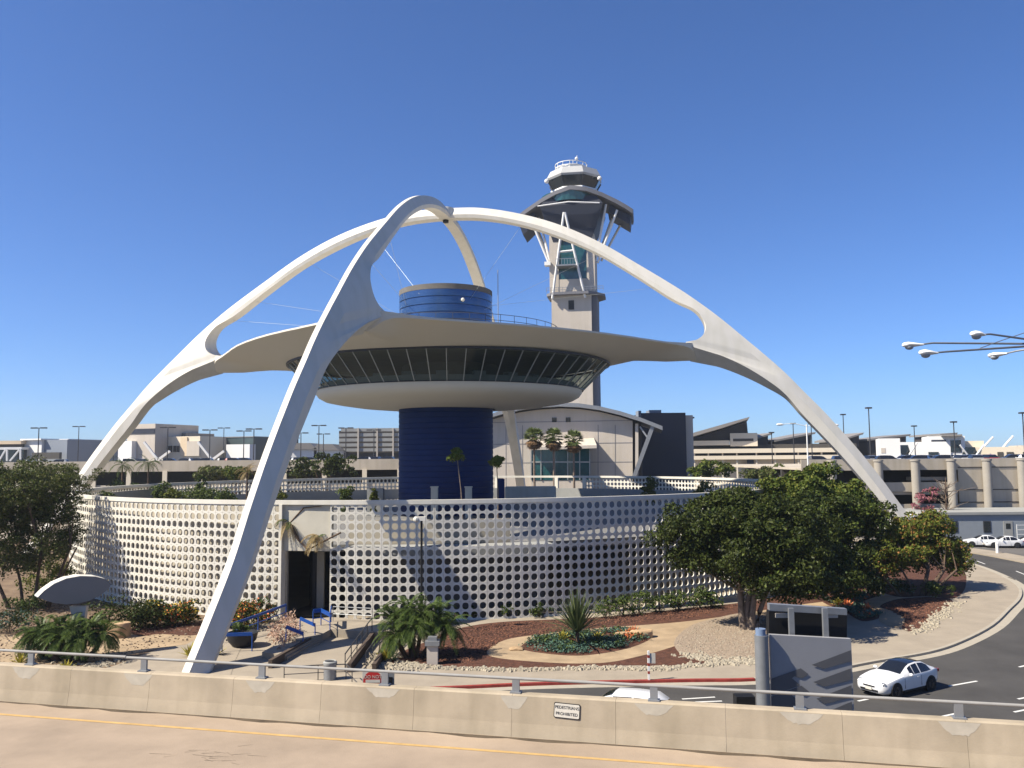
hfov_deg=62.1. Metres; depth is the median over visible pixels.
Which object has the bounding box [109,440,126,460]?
hangar
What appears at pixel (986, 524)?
window
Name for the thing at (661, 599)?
shrub
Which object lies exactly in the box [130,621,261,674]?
entry path
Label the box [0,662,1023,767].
road barrier
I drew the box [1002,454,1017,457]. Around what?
deck car
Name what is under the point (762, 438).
wing roof pavilion
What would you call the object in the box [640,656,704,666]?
mulch bed
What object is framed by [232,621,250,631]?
potted shrub
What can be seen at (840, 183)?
sky
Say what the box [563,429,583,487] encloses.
fan palm
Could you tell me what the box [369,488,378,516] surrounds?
shrub
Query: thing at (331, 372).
window
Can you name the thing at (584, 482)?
terrace frame
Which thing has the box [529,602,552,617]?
shrub
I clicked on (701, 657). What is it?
cobble border
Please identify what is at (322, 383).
window
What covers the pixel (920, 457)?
deck car
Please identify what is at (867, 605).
succulent
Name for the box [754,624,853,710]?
gateway panel
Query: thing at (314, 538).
leaning palm
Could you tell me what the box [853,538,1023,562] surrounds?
sidewalk
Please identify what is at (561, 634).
agave
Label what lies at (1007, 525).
door
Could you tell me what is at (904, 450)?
skylight
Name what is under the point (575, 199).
control tower
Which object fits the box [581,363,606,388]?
window
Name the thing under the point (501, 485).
roof box
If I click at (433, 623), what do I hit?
date palm
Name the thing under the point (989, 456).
deck car
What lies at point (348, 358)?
window
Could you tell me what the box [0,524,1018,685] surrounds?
sidewalk
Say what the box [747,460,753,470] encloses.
door
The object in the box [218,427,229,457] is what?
lamp post
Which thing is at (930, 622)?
cobble border
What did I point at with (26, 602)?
shrub
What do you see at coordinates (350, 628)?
entrance landing
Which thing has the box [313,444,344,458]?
shed
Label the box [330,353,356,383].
window
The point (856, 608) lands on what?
succulent carpet
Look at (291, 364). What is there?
window
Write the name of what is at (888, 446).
white block
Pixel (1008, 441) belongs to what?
roof mast
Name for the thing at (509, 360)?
window
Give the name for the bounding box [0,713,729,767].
yellow line
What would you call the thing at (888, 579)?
shrub
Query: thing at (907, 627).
mulch bed
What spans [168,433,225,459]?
terminal building
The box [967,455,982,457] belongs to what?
deck car
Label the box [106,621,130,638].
boulder
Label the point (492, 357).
window
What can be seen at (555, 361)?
window
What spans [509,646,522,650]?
boulder
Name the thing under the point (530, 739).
gutter dirt
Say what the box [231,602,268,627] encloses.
shrub
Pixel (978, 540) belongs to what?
parked car
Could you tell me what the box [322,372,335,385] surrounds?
window
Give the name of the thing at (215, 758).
road cracks
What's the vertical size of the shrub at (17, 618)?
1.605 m
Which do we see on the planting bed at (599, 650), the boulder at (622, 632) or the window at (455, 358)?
the boulder at (622, 632)
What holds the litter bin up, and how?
on the sidewalk at (988, 596)
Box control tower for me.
[520,157,633,405]
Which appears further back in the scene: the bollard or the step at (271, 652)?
the bollard
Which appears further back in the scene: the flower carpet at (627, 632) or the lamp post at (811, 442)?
the lamp post at (811, 442)
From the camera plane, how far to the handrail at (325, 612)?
55.62 m
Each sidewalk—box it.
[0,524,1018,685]
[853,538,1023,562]
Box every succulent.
[843,599,853,605]
[860,603,873,609]
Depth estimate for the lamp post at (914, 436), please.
189.44 m
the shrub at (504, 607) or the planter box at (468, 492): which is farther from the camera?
the planter box at (468, 492)
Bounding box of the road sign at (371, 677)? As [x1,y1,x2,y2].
[362,672,393,683]
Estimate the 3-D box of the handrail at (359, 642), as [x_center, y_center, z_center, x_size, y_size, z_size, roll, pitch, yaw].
[-8.900,15.089,49.665,0.070,1.355,8.349,-1,-5,1]
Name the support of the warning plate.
attached to the road barrier
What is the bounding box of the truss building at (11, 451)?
[0,441,28,461]
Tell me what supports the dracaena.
on the planting bed at (599, 650)
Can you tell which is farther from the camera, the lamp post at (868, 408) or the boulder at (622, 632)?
the lamp post at (868, 408)
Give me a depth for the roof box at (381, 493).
95.30 m
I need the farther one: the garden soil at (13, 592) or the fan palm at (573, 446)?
the fan palm at (573, 446)
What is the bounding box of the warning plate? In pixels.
[554,702,579,719]
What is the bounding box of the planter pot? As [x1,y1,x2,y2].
[227,629,257,647]
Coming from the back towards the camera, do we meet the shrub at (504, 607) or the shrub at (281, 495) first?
the shrub at (281, 495)
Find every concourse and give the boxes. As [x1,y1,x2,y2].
[900,434,964,455]
[965,441,1023,457]
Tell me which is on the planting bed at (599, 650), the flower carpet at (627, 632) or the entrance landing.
the flower carpet at (627, 632)
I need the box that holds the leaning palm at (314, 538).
[275,506,340,555]
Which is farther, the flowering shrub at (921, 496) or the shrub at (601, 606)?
the flowering shrub at (921, 496)
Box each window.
[288,362,296,370]
[292,360,320,387]
[297,359,327,387]
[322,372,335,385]
[325,363,344,384]
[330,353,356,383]
[337,352,368,382]
[352,351,382,381]
[369,350,397,382]
[387,349,413,380]
[406,349,429,381]
[426,348,446,380]
[446,348,465,379]
[463,348,484,379]
[479,349,503,380]
[495,349,521,381]
[510,350,538,380]
[523,351,553,382]
[537,353,566,382]
[548,354,578,383]
[558,356,588,384]
[559,242,586,279]
[566,357,595,385]
[568,300,573,309]
[573,359,600,386]
[578,361,604,387]
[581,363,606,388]
[583,364,608,389]
[928,452,938,454]
[950,440,960,451]
[951,521,957,532]
[983,521,990,532]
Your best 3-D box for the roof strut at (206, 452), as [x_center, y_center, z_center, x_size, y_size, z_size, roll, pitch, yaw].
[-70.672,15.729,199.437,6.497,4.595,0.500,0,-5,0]
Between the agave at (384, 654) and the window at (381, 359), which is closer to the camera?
the agave at (384, 654)
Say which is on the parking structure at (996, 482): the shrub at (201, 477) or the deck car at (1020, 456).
the deck car at (1020, 456)
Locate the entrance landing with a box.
[279,617,397,641]
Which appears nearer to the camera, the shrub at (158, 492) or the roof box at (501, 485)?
the roof box at (501, 485)
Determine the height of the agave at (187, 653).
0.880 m
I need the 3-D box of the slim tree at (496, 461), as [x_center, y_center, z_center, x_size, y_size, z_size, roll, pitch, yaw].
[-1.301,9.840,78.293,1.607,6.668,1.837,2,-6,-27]
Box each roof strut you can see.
[143,441,170,460]
[197,441,224,459]
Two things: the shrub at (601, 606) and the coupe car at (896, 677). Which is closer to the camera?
the coupe car at (896, 677)
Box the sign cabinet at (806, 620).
[766,603,846,637]
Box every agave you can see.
[7,653,26,662]
[59,660,75,665]
[178,642,193,655]
[376,647,398,660]
[554,629,569,640]
[830,597,843,605]
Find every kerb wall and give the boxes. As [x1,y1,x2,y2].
[268,637,311,668]
[347,632,373,671]
[372,632,393,668]
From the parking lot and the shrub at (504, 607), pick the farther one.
the parking lot
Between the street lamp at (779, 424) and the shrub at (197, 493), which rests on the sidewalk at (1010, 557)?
the street lamp at (779, 424)
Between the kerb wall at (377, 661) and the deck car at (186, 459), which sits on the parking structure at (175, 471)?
the deck car at (186, 459)
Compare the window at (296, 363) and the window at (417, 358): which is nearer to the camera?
the window at (417, 358)
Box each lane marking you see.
[683,697,713,698]
[949,681,976,685]
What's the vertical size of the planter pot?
0.840 m
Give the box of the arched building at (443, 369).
[29,195,910,673]
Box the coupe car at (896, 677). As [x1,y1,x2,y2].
[857,657,938,696]
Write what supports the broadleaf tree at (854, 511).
on the mulch bed at (487, 660)
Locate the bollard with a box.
[995,542,998,552]
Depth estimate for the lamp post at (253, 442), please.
174.53 m
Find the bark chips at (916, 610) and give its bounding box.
[885,598,949,626]
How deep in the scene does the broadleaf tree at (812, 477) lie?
71.59 m
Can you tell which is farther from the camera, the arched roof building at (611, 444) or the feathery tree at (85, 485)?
the arched roof building at (611, 444)
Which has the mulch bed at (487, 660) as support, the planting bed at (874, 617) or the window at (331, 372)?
the planting bed at (874, 617)
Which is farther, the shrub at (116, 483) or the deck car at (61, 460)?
the deck car at (61, 460)
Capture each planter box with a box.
[430,486,438,517]
[464,486,472,517]
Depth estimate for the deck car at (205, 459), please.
182.67 m
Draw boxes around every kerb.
[430,678,754,688]
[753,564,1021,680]
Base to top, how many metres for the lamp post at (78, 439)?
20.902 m
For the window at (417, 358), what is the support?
in the arched building at (443, 369)
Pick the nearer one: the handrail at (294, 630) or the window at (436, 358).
the handrail at (294, 630)
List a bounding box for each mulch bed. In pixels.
[131,622,201,635]
[392,594,877,667]
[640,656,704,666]
[800,565,965,598]
[880,597,952,630]
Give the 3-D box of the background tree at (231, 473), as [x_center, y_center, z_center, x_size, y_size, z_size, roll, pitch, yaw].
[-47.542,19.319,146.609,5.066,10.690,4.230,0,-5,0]
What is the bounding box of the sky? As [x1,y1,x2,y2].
[0,0,1023,446]
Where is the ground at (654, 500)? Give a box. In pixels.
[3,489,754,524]
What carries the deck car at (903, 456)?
on the parking structure at (996, 482)
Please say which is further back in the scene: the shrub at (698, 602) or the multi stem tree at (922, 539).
the multi stem tree at (922, 539)
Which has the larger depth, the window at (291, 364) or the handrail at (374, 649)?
the window at (291, 364)
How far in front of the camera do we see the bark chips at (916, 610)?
62.66 m
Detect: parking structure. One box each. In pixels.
[0,459,398,516]
[711,458,1023,527]
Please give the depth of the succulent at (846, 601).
63.16 m
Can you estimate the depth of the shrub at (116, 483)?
106.85 m
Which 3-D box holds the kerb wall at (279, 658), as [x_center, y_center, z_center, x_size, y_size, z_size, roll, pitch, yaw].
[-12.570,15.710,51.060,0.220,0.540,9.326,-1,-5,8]
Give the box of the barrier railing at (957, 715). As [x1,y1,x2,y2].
[0,649,1023,719]
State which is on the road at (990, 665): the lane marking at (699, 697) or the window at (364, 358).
the lane marking at (699, 697)
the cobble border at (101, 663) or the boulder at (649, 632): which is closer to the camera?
the cobble border at (101, 663)
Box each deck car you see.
[52,459,68,461]
[161,458,176,460]
[177,458,193,460]
[197,458,213,460]
[380,456,394,458]
[806,456,830,459]
[864,455,875,458]
[875,455,896,458]
[897,455,912,458]
[907,455,930,458]
[931,455,952,458]
[953,455,967,457]
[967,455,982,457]
[982,454,998,457]
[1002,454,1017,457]
[1015,454,1023,457]
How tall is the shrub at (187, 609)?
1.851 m
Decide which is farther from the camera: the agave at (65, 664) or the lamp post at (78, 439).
the lamp post at (78, 439)
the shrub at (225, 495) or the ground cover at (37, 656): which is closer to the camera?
the ground cover at (37, 656)
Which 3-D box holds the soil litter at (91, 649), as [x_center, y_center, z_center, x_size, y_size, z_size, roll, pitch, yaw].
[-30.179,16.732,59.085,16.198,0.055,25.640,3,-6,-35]
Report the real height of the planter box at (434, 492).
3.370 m
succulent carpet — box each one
[518,626,649,653]
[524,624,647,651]
[826,591,885,618]
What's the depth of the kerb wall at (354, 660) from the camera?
48.75 m
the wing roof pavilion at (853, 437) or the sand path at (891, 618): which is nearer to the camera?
the sand path at (891, 618)
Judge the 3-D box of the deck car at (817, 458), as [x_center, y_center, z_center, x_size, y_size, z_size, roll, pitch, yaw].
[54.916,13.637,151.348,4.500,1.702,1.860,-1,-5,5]
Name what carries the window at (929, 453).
in the concourse at (937, 445)
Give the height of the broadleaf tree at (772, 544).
9.536 m
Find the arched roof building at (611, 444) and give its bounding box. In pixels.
[492,403,662,500]
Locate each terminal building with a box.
[118,424,198,460]
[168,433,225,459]
[693,417,856,487]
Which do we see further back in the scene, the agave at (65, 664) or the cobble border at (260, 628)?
the cobble border at (260, 628)
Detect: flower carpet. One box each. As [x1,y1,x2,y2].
[617,628,644,638]
[828,593,880,614]
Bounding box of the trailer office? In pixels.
[884,507,1023,539]
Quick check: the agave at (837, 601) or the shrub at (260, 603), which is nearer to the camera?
the shrub at (260, 603)
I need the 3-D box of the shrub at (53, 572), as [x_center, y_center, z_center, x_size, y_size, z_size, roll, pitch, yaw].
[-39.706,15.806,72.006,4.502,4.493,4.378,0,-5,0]
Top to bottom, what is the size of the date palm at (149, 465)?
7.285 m
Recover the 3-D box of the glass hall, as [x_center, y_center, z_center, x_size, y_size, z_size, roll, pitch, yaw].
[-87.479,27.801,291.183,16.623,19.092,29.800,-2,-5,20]
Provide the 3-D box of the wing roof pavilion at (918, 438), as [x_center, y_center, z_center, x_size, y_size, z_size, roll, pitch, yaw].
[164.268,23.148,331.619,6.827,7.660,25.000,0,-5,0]
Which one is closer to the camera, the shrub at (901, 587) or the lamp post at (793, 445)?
the shrub at (901, 587)
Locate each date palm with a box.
[12,611,126,661]
[108,456,136,482]
[132,454,162,488]
[235,462,257,499]
[370,593,473,659]
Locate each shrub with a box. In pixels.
[0,607,44,632]
[1,593,46,611]
[14,544,77,594]
[81,591,155,630]
[92,490,116,496]
[106,478,133,491]
[124,601,162,630]
[137,598,177,625]
[149,481,171,498]
[156,603,182,627]
[162,488,186,504]
[172,599,202,623]
[178,485,222,499]
[194,474,207,497]
[212,487,237,505]
[229,599,255,627]
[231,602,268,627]
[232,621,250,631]
[247,596,278,621]
[276,486,287,499]
[335,486,354,511]
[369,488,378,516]
[456,605,476,616]
[497,602,520,616]
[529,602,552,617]
[594,596,622,616]
[608,594,636,614]
[629,590,657,614]
[640,475,658,504]
[640,593,675,611]
[663,589,687,610]
[683,584,712,607]
[691,480,716,492]
[694,591,723,608]
[866,576,900,591]
[884,577,916,593]
[910,486,939,509]
[920,580,955,596]
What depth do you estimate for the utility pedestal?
46.97 m
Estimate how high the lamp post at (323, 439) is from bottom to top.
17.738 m
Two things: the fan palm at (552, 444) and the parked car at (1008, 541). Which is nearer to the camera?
the parked car at (1008, 541)
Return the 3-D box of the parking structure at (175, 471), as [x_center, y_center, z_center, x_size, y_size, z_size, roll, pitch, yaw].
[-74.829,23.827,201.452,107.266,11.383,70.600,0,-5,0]
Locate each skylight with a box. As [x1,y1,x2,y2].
[900,443,917,454]
[959,445,984,454]
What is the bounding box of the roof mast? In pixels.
[1002,435,1013,446]
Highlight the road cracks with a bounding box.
[150,745,254,763]
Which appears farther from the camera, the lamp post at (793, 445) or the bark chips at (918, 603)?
the lamp post at (793, 445)
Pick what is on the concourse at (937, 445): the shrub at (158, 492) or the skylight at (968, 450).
the skylight at (968, 450)
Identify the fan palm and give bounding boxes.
[523,426,544,485]
[542,427,563,485]
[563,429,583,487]
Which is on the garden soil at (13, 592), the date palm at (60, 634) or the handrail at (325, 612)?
the date palm at (60, 634)
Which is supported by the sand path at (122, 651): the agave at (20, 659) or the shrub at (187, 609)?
the agave at (20, 659)
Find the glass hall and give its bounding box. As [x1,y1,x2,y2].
[226,436,297,459]
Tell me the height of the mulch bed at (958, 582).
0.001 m
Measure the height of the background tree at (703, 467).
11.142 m
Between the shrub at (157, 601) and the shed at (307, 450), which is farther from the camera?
the shed at (307, 450)
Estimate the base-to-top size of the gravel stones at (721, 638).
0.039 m
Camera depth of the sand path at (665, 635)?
50.24 m
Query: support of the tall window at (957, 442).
in the concourse at (937, 445)
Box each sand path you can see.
[0,634,196,663]
[487,602,831,663]
[863,596,904,627]
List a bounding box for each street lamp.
[776,423,838,465]
[902,331,1023,359]
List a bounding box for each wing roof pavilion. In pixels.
[757,433,770,443]
[768,432,815,443]
[814,433,862,449]
[859,434,910,455]
[909,433,956,441]
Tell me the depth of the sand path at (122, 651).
52.69 m
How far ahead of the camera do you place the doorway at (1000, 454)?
259.89 m
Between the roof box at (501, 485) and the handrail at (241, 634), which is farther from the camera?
the roof box at (501, 485)
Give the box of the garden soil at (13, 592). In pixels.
[0,586,205,667]
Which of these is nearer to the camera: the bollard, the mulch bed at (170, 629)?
the mulch bed at (170, 629)
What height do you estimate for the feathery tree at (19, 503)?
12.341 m
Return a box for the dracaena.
[536,585,617,643]
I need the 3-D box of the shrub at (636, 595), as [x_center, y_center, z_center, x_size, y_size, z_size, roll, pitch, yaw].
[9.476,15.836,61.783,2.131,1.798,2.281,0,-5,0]
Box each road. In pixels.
[0,701,945,767]
[502,528,1023,720]
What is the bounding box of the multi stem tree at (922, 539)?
[857,508,977,596]
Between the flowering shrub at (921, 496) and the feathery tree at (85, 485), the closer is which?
the feathery tree at (85, 485)
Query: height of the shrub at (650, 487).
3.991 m
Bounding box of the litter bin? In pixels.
[323,659,336,680]
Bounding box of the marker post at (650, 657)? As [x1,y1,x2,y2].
[647,651,655,679]
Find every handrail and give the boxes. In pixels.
[221,632,252,651]
[230,604,286,629]
[284,664,352,678]
[285,625,303,641]
[299,617,315,634]
[313,606,331,629]
[333,606,371,615]
[345,617,372,667]
[366,628,385,668]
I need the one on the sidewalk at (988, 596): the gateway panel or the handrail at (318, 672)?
the handrail at (318, 672)
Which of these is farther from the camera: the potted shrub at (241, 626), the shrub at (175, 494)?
the shrub at (175, 494)
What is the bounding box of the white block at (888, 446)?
[876,438,900,457]
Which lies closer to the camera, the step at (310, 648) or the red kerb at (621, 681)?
the red kerb at (621, 681)
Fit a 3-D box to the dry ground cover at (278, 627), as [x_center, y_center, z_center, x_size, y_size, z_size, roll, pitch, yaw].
[-14.443,15.665,53.898,2.485,1.166,10.404,1,-5,-20]
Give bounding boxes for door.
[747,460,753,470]
[1003,521,1012,535]
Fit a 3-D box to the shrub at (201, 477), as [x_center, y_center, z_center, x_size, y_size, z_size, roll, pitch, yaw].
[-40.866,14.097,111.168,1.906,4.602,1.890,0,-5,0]
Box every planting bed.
[521,630,649,655]
[822,593,878,620]
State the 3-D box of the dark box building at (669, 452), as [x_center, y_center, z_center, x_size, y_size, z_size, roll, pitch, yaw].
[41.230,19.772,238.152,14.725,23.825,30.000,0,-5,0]
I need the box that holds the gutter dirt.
[0,701,942,767]
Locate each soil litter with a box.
[0,601,200,663]
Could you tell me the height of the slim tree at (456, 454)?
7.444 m
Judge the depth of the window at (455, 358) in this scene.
83.07 m
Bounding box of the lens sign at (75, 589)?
[34,574,111,627]
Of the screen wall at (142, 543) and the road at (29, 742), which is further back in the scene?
the screen wall at (142, 543)
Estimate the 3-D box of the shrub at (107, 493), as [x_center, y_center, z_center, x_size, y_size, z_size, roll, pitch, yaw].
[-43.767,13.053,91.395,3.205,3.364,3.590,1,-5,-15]
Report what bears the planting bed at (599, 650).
on the sand path at (665, 635)
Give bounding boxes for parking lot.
[856,536,1023,555]
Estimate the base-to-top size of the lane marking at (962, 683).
0.001 m
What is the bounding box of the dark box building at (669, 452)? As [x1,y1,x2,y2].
[634,410,693,490]
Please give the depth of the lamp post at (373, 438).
189.50 m
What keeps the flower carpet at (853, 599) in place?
on the planting bed at (874, 617)
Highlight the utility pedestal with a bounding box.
[425,636,439,664]
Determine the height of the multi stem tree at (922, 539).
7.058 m
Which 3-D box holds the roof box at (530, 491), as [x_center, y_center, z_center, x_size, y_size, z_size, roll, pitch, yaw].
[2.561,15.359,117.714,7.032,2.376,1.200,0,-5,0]
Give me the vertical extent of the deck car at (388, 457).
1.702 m
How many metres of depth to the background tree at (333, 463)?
148.03 m
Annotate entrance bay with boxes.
[277,505,350,619]
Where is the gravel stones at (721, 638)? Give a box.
[680,616,763,658]
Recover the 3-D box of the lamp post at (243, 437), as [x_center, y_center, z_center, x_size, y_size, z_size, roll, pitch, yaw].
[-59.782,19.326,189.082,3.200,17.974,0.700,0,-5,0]
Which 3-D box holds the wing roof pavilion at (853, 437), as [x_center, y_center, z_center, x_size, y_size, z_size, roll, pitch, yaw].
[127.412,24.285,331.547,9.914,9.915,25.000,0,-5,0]
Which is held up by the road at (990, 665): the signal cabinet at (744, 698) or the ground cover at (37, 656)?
the signal cabinet at (744, 698)
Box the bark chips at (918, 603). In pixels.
[886,598,946,625]
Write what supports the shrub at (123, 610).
on the garden soil at (13, 592)
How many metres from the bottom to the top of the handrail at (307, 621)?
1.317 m
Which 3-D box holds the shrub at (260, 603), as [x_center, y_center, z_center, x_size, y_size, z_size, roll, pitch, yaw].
[-17.598,15.855,59.634,2.471,1.881,2.240,0,-5,0]
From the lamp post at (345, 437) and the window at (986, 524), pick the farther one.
the lamp post at (345, 437)
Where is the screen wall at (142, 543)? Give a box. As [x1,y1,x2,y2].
[68,476,770,620]
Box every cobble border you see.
[16,658,130,667]
[224,624,268,640]
[361,652,428,671]
[396,659,754,671]
[671,650,754,665]
[905,601,966,634]
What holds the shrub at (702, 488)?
on the arched building at (443, 369)
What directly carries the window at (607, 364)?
in the arched building at (443, 369)
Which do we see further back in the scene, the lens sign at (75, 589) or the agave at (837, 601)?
the agave at (837, 601)
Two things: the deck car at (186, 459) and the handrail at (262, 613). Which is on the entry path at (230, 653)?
the handrail at (262, 613)
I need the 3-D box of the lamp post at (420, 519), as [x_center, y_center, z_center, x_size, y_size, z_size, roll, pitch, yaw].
[-6.113,12.529,56.073,0.825,7.530,0.475,0,-5,0]
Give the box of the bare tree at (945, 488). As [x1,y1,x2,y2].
[926,478,974,509]
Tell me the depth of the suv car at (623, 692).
35.25 m
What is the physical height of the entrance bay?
8.218 m
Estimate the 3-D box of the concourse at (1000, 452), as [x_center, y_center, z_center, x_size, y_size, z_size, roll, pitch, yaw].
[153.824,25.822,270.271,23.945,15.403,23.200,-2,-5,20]
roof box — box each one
[367,488,384,515]
[497,478,504,514]
[505,486,555,503]
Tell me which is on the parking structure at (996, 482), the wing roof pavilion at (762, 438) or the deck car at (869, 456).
the deck car at (869, 456)
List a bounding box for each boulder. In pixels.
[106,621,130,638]
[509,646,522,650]
[614,631,629,637]
[630,628,652,637]
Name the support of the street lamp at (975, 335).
on the road at (990, 665)
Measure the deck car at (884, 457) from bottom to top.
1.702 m
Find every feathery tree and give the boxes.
[0,455,89,608]
[45,465,107,500]
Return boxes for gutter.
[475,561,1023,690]
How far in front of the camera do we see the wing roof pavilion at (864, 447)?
321.31 m
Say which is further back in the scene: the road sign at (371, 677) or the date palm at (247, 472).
the date palm at (247, 472)
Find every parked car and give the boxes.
[962,535,995,546]
[983,536,1023,547]
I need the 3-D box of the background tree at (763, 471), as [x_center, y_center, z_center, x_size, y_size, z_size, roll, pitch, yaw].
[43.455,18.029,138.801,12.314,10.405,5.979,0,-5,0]
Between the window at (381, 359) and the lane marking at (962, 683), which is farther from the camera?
the window at (381, 359)
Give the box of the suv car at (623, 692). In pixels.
[602,687,670,699]
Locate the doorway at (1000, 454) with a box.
[997,452,1002,457]
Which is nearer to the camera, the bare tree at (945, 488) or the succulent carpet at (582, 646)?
the succulent carpet at (582, 646)
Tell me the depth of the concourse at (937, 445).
265.50 m
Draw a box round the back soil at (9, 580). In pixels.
[0,540,68,588]
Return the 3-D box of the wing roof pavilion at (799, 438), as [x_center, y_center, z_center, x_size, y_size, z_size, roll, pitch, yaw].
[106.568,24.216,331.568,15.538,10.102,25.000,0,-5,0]
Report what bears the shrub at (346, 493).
on the arched building at (443, 369)
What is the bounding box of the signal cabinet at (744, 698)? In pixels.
[733,693,754,704]
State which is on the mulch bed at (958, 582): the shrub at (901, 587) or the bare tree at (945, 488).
the shrub at (901, 587)
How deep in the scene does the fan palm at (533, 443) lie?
170.97 m
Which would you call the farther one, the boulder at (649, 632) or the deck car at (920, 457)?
the deck car at (920, 457)
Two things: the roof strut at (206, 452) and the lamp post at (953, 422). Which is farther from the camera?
the roof strut at (206, 452)
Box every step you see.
[262,639,314,660]
[286,640,319,660]
[289,636,332,659]
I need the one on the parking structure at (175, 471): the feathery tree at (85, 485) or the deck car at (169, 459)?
the deck car at (169, 459)
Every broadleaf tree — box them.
[640,485,867,629]
[755,460,890,536]
[782,488,897,599]
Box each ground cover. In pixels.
[20,643,60,662]
[265,609,301,649]
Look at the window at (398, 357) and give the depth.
83.35 m
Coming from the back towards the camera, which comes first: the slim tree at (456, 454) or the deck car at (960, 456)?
the deck car at (960, 456)
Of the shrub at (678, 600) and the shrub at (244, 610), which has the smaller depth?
the shrub at (244, 610)
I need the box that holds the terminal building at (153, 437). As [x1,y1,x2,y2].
[118,424,198,460]
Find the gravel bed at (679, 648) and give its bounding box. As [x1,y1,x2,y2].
[674,613,768,658]
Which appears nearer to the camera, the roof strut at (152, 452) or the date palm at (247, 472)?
the date palm at (247, 472)
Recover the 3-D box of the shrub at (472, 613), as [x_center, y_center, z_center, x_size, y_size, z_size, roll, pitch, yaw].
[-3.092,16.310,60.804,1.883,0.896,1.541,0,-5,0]
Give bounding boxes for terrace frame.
[495,478,586,487]
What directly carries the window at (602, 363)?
in the arched building at (443, 369)
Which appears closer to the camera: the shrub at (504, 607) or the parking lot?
the shrub at (504, 607)
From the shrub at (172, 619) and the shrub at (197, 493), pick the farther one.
the shrub at (197, 493)
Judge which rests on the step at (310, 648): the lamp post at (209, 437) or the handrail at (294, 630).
the handrail at (294, 630)
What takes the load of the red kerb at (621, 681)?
on the road at (990, 665)
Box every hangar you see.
[20,439,101,461]
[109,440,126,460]
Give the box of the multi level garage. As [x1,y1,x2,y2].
[339,428,398,458]
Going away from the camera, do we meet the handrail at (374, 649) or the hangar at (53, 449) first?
the handrail at (374, 649)
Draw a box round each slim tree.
[446,447,465,518]
[487,455,504,517]
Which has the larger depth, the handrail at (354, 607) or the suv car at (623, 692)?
the handrail at (354, 607)
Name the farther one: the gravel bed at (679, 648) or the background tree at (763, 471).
the background tree at (763, 471)
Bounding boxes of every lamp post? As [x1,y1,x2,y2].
[30,427,46,459]
[72,426,85,461]
[160,427,175,460]
[202,429,217,457]
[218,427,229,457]
[236,430,251,457]
[246,428,261,479]
[300,432,308,456]
[311,425,326,453]
[317,433,329,458]
[338,427,353,458]
[367,429,380,456]
[413,516,425,612]
[769,432,773,474]
[793,426,794,463]
[811,427,812,455]
[865,407,871,454]
[911,425,916,454]
[950,421,956,454]
[1018,412,1023,441]
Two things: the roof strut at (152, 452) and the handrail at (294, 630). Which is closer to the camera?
the handrail at (294, 630)
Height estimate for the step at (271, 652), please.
0.370 m
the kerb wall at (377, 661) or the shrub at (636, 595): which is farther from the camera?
the shrub at (636, 595)
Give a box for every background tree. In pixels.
[192,465,230,490]
[222,465,251,493]
[286,452,358,490]
[686,458,736,490]
[738,463,787,483]
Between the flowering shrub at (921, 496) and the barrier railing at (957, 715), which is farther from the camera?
the flowering shrub at (921, 496)
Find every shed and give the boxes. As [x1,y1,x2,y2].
[291,443,316,456]
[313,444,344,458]
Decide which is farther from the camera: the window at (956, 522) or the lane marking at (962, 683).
the window at (956, 522)

